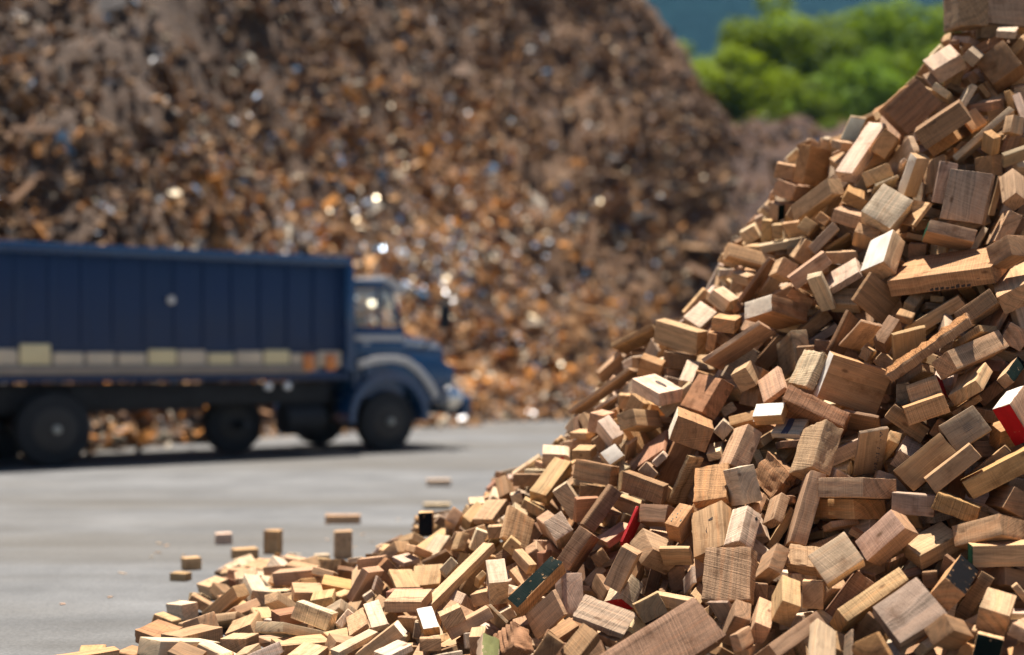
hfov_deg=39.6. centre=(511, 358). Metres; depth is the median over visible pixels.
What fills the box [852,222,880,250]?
wood offcut
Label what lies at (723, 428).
wood offcut
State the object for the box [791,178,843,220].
wood offcut
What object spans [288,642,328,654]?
wood offcut
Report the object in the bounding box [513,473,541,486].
wood offcut
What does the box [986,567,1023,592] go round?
wood offcut
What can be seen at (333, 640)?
wood offcut
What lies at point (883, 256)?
wood offcut
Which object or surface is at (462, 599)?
wood offcut
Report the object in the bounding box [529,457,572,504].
wood offcut
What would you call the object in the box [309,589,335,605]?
wood offcut
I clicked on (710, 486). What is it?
wood offcut
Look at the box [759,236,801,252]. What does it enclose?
wood offcut
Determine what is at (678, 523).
wood offcut
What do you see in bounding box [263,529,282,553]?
wood offcut
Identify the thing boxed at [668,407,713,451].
wood offcut
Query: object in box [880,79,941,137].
wood offcut
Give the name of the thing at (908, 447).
wood offcut
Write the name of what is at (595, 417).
wood offcut
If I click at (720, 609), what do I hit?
wood offcut
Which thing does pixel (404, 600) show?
wood offcut
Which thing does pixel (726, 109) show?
broadleaf tree
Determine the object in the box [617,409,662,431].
wood offcut
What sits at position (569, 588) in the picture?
wood offcut
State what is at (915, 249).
wood offcut
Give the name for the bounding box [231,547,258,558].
wood offcut
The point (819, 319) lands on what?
wood offcut
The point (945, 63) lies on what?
wood offcut
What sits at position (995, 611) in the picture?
wood offcut
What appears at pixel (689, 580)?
wood offcut
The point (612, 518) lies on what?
wood offcut
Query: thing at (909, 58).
broadleaf tree
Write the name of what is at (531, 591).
wood offcut
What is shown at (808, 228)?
wood offcut
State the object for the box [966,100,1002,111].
wood offcut
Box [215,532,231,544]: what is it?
wood offcut
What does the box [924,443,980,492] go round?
wood offcut
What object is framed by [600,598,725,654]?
wood offcut
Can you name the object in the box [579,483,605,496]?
wood offcut
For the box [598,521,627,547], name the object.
wood offcut
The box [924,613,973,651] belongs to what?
wood offcut
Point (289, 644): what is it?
wood offcut
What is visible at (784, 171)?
wood offcut
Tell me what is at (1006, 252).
wood offcut
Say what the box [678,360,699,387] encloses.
wood offcut
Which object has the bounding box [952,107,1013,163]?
wood offcut
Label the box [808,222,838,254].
wood offcut
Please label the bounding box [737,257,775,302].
wood offcut
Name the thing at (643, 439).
wood offcut
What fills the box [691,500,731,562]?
wood offcut
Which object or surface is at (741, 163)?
earth bank
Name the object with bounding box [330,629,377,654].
wood offcut
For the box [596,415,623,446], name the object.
wood offcut
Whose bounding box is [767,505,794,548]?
wood offcut
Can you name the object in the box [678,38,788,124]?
broadleaf tree
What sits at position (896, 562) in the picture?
wood offcut
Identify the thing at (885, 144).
wood offcut
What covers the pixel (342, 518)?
wood offcut
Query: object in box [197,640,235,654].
wood offcut
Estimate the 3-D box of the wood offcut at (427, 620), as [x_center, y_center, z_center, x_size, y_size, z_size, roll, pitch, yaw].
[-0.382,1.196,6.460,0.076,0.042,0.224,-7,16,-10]
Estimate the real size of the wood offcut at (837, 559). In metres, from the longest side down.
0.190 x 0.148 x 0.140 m
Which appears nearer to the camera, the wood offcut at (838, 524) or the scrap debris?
the wood offcut at (838, 524)
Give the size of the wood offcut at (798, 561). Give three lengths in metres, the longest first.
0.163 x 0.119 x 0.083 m
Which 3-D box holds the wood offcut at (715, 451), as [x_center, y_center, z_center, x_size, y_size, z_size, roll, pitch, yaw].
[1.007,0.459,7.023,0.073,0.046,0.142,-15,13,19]
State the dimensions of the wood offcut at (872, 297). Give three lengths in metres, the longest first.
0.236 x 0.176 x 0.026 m
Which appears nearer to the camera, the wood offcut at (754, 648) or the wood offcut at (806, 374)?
the wood offcut at (754, 648)
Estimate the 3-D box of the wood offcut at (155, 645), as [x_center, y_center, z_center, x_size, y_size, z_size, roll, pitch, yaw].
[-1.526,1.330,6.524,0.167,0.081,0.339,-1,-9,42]
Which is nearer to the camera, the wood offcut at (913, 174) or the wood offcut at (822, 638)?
the wood offcut at (822, 638)
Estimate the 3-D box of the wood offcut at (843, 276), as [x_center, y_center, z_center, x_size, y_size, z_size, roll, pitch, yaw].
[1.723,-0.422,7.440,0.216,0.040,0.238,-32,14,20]
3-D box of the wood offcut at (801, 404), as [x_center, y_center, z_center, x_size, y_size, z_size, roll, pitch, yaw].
[1.471,0.270,6.894,0.343,0.108,0.243,27,-17,20]
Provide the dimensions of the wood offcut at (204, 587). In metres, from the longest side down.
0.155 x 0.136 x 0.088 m
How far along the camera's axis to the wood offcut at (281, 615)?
6.95 m
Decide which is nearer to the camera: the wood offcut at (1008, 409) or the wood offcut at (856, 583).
the wood offcut at (856, 583)
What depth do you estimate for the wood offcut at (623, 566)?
6.33 m
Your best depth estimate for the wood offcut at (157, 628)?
6.84 m
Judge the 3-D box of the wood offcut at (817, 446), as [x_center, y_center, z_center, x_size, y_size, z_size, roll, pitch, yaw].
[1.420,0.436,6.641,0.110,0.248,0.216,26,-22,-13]
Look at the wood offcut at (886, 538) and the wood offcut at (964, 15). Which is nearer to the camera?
the wood offcut at (886, 538)
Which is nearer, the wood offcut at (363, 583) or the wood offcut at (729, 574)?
the wood offcut at (729, 574)
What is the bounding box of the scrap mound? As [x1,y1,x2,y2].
[0,0,743,449]
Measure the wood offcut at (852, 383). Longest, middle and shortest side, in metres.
0.312 x 0.232 x 0.079 m
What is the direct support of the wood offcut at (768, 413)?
on the wood offcut at (791, 428)
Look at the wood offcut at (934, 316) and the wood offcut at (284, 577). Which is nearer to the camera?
the wood offcut at (934, 316)
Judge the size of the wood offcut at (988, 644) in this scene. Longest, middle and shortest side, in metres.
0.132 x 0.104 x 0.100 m
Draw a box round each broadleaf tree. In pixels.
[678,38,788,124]
[698,70,739,123]
[717,0,869,109]
[734,68,826,124]
[771,89,848,130]
[782,45,906,122]
[793,0,953,111]
[915,15,946,49]
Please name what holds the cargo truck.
on the road
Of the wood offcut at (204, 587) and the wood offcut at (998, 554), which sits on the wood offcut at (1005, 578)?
the wood offcut at (998, 554)
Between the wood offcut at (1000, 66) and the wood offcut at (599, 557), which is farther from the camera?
the wood offcut at (1000, 66)
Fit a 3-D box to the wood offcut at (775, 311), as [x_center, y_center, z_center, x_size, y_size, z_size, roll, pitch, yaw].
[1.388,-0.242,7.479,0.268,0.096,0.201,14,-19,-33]
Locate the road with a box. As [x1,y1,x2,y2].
[0,420,619,654]
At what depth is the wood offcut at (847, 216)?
7.74 m
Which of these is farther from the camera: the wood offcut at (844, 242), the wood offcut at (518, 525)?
the wood offcut at (844, 242)
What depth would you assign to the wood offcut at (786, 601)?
5.91 m
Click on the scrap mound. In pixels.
(206, 42)
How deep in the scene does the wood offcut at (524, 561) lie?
6.97 m
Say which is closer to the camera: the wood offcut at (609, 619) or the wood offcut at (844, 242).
the wood offcut at (609, 619)
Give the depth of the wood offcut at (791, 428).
6.86 m
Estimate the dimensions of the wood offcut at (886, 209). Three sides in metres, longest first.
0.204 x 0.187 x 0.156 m
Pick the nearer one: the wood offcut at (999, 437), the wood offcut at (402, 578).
the wood offcut at (999, 437)
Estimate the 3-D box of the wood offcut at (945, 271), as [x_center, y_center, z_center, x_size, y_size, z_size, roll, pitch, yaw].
[2.218,-0.445,7.180,0.546,0.092,0.352,-7,19,39]
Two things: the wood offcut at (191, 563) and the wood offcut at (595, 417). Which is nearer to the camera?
the wood offcut at (595, 417)
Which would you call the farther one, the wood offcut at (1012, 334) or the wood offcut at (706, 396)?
the wood offcut at (706, 396)
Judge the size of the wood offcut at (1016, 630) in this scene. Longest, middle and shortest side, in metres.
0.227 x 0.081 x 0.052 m
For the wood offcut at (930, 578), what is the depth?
6.01 m
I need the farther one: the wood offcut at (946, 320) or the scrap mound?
the scrap mound
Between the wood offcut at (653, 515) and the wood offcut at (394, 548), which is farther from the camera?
the wood offcut at (394, 548)
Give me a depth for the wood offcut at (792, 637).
5.67 m
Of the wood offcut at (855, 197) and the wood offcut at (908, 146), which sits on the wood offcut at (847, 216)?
the wood offcut at (855, 197)
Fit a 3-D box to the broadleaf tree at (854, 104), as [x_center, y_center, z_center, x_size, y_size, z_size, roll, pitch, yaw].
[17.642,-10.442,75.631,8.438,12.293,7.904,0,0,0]
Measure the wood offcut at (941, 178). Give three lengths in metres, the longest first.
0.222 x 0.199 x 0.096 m
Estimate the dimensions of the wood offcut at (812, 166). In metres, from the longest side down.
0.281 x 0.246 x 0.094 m
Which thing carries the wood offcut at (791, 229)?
on the wood offcut at (783, 244)
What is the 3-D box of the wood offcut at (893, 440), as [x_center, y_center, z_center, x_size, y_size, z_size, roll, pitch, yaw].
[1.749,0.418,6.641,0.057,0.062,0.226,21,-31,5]
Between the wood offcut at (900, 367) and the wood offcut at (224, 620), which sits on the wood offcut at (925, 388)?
the wood offcut at (900, 367)
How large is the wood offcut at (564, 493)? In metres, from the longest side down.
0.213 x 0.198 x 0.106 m
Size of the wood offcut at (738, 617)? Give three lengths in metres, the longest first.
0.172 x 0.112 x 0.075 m
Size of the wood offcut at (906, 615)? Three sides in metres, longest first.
0.227 x 0.193 x 0.116 m
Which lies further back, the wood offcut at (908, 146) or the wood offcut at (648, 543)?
the wood offcut at (908, 146)
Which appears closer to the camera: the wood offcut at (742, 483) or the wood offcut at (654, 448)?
the wood offcut at (742, 483)
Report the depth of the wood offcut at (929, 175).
7.71 m
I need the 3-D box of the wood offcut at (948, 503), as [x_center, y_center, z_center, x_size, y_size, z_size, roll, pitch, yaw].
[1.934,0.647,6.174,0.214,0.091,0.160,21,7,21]
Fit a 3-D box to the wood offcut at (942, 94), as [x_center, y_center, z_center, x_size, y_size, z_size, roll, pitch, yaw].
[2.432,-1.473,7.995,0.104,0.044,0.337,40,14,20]
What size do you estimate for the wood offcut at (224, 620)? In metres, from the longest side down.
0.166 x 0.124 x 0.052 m
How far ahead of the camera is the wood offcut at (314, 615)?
6.84 m
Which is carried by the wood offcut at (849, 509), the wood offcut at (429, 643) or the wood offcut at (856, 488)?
the wood offcut at (856, 488)
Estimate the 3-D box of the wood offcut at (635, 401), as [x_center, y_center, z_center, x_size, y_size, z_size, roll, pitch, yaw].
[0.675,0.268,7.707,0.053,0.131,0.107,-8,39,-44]
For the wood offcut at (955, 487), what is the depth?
6.40 m
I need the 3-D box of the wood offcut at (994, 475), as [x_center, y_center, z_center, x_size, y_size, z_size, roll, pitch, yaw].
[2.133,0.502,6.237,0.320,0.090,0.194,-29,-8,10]
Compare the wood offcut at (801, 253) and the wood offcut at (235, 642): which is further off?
the wood offcut at (801, 253)
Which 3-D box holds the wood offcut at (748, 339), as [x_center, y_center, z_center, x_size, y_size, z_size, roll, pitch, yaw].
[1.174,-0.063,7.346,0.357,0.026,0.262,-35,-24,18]
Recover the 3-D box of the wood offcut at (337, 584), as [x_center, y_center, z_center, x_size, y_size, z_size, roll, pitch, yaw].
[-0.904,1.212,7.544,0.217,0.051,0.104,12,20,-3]
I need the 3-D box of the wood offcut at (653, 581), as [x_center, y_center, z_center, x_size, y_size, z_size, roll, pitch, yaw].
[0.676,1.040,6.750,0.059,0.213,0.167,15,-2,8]
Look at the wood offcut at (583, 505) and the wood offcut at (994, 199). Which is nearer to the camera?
the wood offcut at (583, 505)
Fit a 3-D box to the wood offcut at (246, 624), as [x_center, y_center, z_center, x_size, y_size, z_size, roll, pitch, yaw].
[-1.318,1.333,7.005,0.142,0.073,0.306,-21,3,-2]
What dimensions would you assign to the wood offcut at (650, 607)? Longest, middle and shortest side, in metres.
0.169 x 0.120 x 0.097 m
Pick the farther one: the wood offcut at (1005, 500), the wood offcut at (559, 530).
the wood offcut at (559, 530)
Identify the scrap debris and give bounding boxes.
[0,0,846,458]
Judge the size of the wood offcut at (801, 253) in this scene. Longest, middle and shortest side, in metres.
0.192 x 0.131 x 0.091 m
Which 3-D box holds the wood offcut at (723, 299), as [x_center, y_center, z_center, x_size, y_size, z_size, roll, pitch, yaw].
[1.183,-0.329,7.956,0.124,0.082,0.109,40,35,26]
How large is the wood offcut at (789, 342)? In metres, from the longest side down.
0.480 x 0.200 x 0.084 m
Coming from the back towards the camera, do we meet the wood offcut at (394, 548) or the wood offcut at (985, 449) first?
the wood offcut at (394, 548)
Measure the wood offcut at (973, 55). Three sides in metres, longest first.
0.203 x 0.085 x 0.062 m
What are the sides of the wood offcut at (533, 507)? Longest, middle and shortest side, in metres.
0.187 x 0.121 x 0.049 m
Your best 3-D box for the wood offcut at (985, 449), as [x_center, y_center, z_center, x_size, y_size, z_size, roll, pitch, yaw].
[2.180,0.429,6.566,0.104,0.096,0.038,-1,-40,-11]
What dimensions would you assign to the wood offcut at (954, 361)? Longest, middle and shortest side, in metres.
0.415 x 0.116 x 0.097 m
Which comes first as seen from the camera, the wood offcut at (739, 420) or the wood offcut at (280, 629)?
the wood offcut at (280, 629)
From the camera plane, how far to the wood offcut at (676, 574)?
6.58 m
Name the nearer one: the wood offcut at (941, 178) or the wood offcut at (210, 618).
the wood offcut at (210, 618)
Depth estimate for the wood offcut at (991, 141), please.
7.46 m
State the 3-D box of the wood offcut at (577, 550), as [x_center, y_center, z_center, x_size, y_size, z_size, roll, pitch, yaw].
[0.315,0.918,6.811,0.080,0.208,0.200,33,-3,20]
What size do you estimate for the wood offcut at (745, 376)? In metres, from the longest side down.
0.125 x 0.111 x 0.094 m
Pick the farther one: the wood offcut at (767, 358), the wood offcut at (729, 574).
the wood offcut at (767, 358)
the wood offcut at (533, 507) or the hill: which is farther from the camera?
the hill
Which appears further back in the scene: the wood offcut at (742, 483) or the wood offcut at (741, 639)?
the wood offcut at (742, 483)
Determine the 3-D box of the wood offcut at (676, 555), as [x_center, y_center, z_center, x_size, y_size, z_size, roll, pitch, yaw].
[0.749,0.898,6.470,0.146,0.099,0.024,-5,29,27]
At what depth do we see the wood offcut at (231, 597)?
7.44 m
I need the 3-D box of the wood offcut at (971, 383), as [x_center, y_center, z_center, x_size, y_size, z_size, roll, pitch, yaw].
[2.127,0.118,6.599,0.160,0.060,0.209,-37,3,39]
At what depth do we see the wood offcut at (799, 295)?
7.57 m
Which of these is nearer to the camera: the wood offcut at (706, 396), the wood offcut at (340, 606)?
the wood offcut at (340, 606)
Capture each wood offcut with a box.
[58,646,119,654]
[135,619,182,643]
[137,637,219,654]
[161,624,222,645]
[166,600,198,620]
[167,641,206,654]
[170,571,191,580]
[181,556,200,570]
[183,611,218,627]
[197,576,230,600]
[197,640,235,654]
[202,583,250,614]
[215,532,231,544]
[216,611,245,628]
[219,633,258,652]
[225,611,262,635]
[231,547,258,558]
[242,574,267,606]
[248,641,282,654]
[255,621,324,637]
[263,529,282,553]
[263,591,295,609]
[270,634,328,654]
[271,606,302,624]
[272,566,320,585]
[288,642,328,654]
[291,582,322,600]
[291,599,337,630]
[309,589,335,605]
[314,553,329,564]
[320,559,350,572]
[321,574,350,591]
[325,514,360,523]
[325,633,365,654]
[326,599,355,629]
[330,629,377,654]
[333,529,351,558]
[345,607,368,636]
[346,566,383,601]
[355,620,406,654]
[357,555,386,569]
[363,600,388,630]
[374,640,412,654]
[377,541,408,564]
[377,558,397,588]
[384,589,432,612]
[388,569,419,587]
[392,553,419,566]
[413,564,442,588]
[416,606,439,635]
[418,511,433,536]
[419,636,440,650]
[422,549,455,564]
[423,503,450,508]
[426,479,450,485]
[426,533,452,554]
[427,542,495,610]
[437,603,466,629]
[445,506,463,533]
[445,590,477,610]
[446,605,493,639]
[451,532,469,551]
[459,555,495,594]
[461,501,481,529]
[469,626,486,654]
[470,586,488,606]
[472,499,509,523]
[476,633,499,654]
[486,558,508,604]
[493,621,533,654]
[495,475,514,502]
[499,505,534,550]
[507,556,566,616]
[509,565,531,585]
[512,549,536,573]
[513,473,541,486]
[521,496,544,515]
[525,589,567,638]
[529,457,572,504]
[533,631,562,654]
[542,445,569,466]
[544,511,573,549]
[549,617,578,641]
[553,480,577,519]
[555,573,582,618]
[557,526,598,572]
[560,623,599,654]
[568,368,637,413]
[572,445,596,459]
[573,458,618,486]
[573,496,597,521]
[573,594,635,638]
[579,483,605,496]
[580,484,621,531]
[587,409,614,432]
[589,547,609,567]
[590,574,609,600]
[596,351,623,382]
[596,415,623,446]
[598,444,624,464]
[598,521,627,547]
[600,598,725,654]
[602,507,622,527]
[603,543,641,592]
[604,574,642,609]
[611,324,654,354]
[613,493,645,515]
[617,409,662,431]
[618,423,649,453]
[620,506,639,545]
[621,470,668,504]
[623,393,649,411]
[630,528,674,574]
[632,374,682,405]
[632,592,667,622]
[637,353,665,376]
[637,503,674,526]
[638,430,668,466]
[644,569,661,596]
[653,318,707,355]
[656,591,695,608]
[658,441,695,485]
[659,381,691,416]
[659,546,693,564]
[663,349,695,369]
[664,503,693,543]
[667,454,703,503]
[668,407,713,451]
[668,565,684,590]
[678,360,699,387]
[680,374,733,419]
[683,301,716,328]
[683,566,695,595]
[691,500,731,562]
[693,463,730,507]
[701,321,776,369]
[701,547,757,605]
[706,441,724,460]
[707,600,731,622]
[708,286,738,311]
[711,313,741,333]
[714,417,732,439]
[719,424,761,467]
[720,349,760,378]
[722,599,750,645]
[723,242,775,272]
[723,464,762,505]
[724,506,760,547]
[729,410,766,428]
[729,626,753,651]
[731,269,754,285]
[731,360,761,392]
[734,629,776,654]
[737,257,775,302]
[739,223,760,244]
[739,388,781,408]
[744,294,806,329]
[750,597,771,643]
[752,402,787,424]
[755,333,783,369]
[755,451,797,498]
[755,543,789,583]
[755,611,825,654]
[758,366,786,403]
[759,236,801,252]
[760,438,796,462]
[761,219,771,241]
[762,492,789,528]
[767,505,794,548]
[769,200,784,220]
[769,257,797,282]
[771,179,809,200]
[771,418,808,438]
[771,575,800,626]
[774,162,795,180]
[777,329,808,379]
[782,220,804,236]
[782,384,850,439]
[783,470,825,547]
[785,544,820,577]
[787,251,831,289]
[787,286,815,308]
[788,350,827,390]
[789,419,843,479]
[790,237,813,263]
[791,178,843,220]
[793,144,831,186]
[797,216,821,240]
[797,309,832,338]
[802,579,823,609]
[807,271,835,310]
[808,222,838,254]
[808,322,837,344]
[808,532,864,588]
[808,618,835,654]
[813,351,889,414]
[815,499,885,518]
[818,477,896,498]
[821,519,858,531]
[824,258,861,293]
[824,580,844,606]
[825,232,851,250]
[825,249,857,263]
[825,571,873,616]
[826,310,858,354]
[829,567,908,632]
[830,205,864,228]
[831,288,860,312]
[833,438,857,465]
[835,122,887,182]
[839,319,881,350]
[840,115,866,140]
[842,183,869,209]
[844,409,880,431]
[851,272,900,323]
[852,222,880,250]
[852,632,892,654]
[853,426,888,476]
[853,611,885,641]
[855,510,918,566]
[860,230,904,279]
[861,183,912,234]
[862,163,893,188]
[870,128,900,161]
[873,315,901,353]
[873,577,947,652]
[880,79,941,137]
[883,312,974,383]
[883,430,901,463]
[885,402,929,442]
[885,553,907,573]
[887,247,1007,295]
[888,136,919,177]
[890,435,922,467]
[891,325,928,362]
[891,491,936,516]
[893,433,955,491]
[896,382,909,404]
[897,364,934,383]
[898,153,929,196]
[901,392,950,425]
[902,200,932,226]
[903,293,924,324]
[903,521,961,569]
[904,294,966,329]
[906,375,948,402]
[907,242,927,259]
[914,99,971,148]
[922,220,977,250]
[922,569,937,587]
[923,44,966,83]
[924,154,951,195]
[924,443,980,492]
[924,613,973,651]
[928,125,969,156]
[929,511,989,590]
[930,555,978,610]
[931,82,955,104]
[931,161,957,203]
[931,489,982,521]
[932,330,1008,379]
[938,314,953,352]
[938,405,991,451]
[940,169,994,225]
[943,0,987,32]
[947,475,965,498]
[948,362,992,404]
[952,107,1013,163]
[952,514,1023,549]
[954,289,1000,330]
[954,569,994,620]
[955,325,997,345]
[959,447,1023,498]
[962,45,983,66]
[963,36,1007,68]
[964,108,986,132]
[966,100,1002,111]
[966,444,1010,475]
[968,540,1023,566]
[971,441,995,460]
[972,631,1003,654]
[974,154,1002,175]
[975,25,1010,40]
[975,295,1008,330]
[975,587,1016,636]
[976,40,1023,94]
[979,379,1003,405]
[980,210,1021,247]
[980,360,1006,381]
[981,130,1000,155]
[985,235,1023,268]
[985,485,1023,517]
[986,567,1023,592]
[988,0,1023,27]
[988,175,1001,215]
[989,421,1016,450]
[992,386,1023,445]
[993,262,1023,314]
[996,26,1017,38]
[997,356,1023,388]
[999,168,1023,210]
[1001,145,1023,167]
[1001,321,1023,350]
[1002,114,1023,136]
[1007,618,1023,642]
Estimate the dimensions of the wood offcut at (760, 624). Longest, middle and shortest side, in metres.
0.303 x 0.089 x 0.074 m
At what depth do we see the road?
13.21 m
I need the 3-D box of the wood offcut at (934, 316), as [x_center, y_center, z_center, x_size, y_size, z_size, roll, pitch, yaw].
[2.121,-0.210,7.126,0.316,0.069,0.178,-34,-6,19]
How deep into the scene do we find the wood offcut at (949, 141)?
7.76 m
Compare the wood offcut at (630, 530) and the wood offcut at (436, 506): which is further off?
the wood offcut at (436, 506)
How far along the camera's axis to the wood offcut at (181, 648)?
6.32 m
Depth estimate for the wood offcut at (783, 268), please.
7.66 m
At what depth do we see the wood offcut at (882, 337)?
6.97 m
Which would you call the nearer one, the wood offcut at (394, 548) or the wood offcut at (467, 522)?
the wood offcut at (394, 548)
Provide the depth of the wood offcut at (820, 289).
7.32 m
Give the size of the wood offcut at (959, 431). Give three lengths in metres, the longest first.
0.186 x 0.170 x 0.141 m
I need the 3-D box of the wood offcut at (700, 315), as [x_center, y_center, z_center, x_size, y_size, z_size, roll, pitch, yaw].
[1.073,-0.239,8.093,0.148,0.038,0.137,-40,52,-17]
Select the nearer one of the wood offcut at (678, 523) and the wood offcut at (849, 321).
the wood offcut at (678, 523)
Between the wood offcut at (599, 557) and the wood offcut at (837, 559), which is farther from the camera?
the wood offcut at (599, 557)
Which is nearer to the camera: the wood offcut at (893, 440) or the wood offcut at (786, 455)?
the wood offcut at (893, 440)
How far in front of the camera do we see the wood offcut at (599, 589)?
6.62 m
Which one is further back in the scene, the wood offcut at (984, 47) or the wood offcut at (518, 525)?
the wood offcut at (984, 47)
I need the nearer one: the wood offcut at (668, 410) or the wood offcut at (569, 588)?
the wood offcut at (569, 588)
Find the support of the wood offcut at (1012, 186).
on the wood offcut at (1004, 224)
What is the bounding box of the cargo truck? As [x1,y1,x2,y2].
[0,240,470,466]
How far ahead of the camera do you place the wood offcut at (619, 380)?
8.20 m
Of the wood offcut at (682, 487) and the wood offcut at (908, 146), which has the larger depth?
the wood offcut at (908, 146)
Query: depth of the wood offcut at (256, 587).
7.63 m
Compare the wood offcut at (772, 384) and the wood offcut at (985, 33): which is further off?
the wood offcut at (985, 33)
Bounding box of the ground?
[20,418,570,454]
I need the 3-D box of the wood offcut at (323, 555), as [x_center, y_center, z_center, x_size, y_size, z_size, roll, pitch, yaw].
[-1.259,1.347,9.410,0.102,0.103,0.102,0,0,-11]
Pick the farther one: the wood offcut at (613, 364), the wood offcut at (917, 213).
the wood offcut at (613, 364)
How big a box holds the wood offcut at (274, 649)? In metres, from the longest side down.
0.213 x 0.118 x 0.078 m
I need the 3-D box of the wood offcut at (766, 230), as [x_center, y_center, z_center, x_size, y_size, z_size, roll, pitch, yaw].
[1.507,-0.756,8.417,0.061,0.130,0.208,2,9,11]
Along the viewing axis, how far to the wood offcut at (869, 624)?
5.81 m
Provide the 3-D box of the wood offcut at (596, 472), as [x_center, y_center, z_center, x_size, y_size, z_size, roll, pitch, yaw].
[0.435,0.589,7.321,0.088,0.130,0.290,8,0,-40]
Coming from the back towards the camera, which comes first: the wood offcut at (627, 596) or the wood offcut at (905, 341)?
the wood offcut at (905, 341)
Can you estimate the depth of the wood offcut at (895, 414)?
6.64 m
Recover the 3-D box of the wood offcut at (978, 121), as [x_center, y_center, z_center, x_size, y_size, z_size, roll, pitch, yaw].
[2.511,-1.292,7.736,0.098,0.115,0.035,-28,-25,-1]
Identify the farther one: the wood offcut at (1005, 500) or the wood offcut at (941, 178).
the wood offcut at (941, 178)
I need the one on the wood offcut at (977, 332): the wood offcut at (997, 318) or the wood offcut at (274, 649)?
the wood offcut at (997, 318)
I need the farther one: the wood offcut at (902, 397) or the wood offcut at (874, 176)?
the wood offcut at (874, 176)
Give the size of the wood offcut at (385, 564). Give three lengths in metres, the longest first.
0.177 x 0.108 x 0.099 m
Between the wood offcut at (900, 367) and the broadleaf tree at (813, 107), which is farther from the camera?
the broadleaf tree at (813, 107)
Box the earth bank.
[719,115,846,227]
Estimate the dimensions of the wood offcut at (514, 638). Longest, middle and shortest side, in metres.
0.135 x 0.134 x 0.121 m
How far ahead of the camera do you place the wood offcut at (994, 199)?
7.39 m
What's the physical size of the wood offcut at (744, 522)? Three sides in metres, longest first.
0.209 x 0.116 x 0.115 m
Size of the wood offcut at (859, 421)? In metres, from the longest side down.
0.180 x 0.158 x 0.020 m
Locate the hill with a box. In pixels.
[647,0,942,75]
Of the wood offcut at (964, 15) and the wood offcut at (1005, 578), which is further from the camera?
the wood offcut at (964, 15)
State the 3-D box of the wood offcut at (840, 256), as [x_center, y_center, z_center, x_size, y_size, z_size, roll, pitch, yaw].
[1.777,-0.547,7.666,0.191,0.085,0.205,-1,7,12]
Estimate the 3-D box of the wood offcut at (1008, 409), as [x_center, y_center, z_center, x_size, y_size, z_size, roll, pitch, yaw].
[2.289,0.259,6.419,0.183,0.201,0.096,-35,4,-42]
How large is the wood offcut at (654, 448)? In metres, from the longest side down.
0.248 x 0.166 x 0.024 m
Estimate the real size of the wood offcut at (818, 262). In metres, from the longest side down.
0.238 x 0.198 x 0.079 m
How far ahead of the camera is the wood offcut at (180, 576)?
8.91 m
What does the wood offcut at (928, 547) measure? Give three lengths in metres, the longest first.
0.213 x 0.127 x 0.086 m
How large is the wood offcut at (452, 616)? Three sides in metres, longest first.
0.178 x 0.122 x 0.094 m
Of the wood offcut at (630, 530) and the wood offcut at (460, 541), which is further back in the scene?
the wood offcut at (460, 541)
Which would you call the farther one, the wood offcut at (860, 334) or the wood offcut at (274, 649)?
the wood offcut at (860, 334)
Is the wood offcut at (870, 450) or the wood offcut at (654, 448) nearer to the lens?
the wood offcut at (870, 450)
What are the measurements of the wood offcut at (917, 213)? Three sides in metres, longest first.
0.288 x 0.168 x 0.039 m
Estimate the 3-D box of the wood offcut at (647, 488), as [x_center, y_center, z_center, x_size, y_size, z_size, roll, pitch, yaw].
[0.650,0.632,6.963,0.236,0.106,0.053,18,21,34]

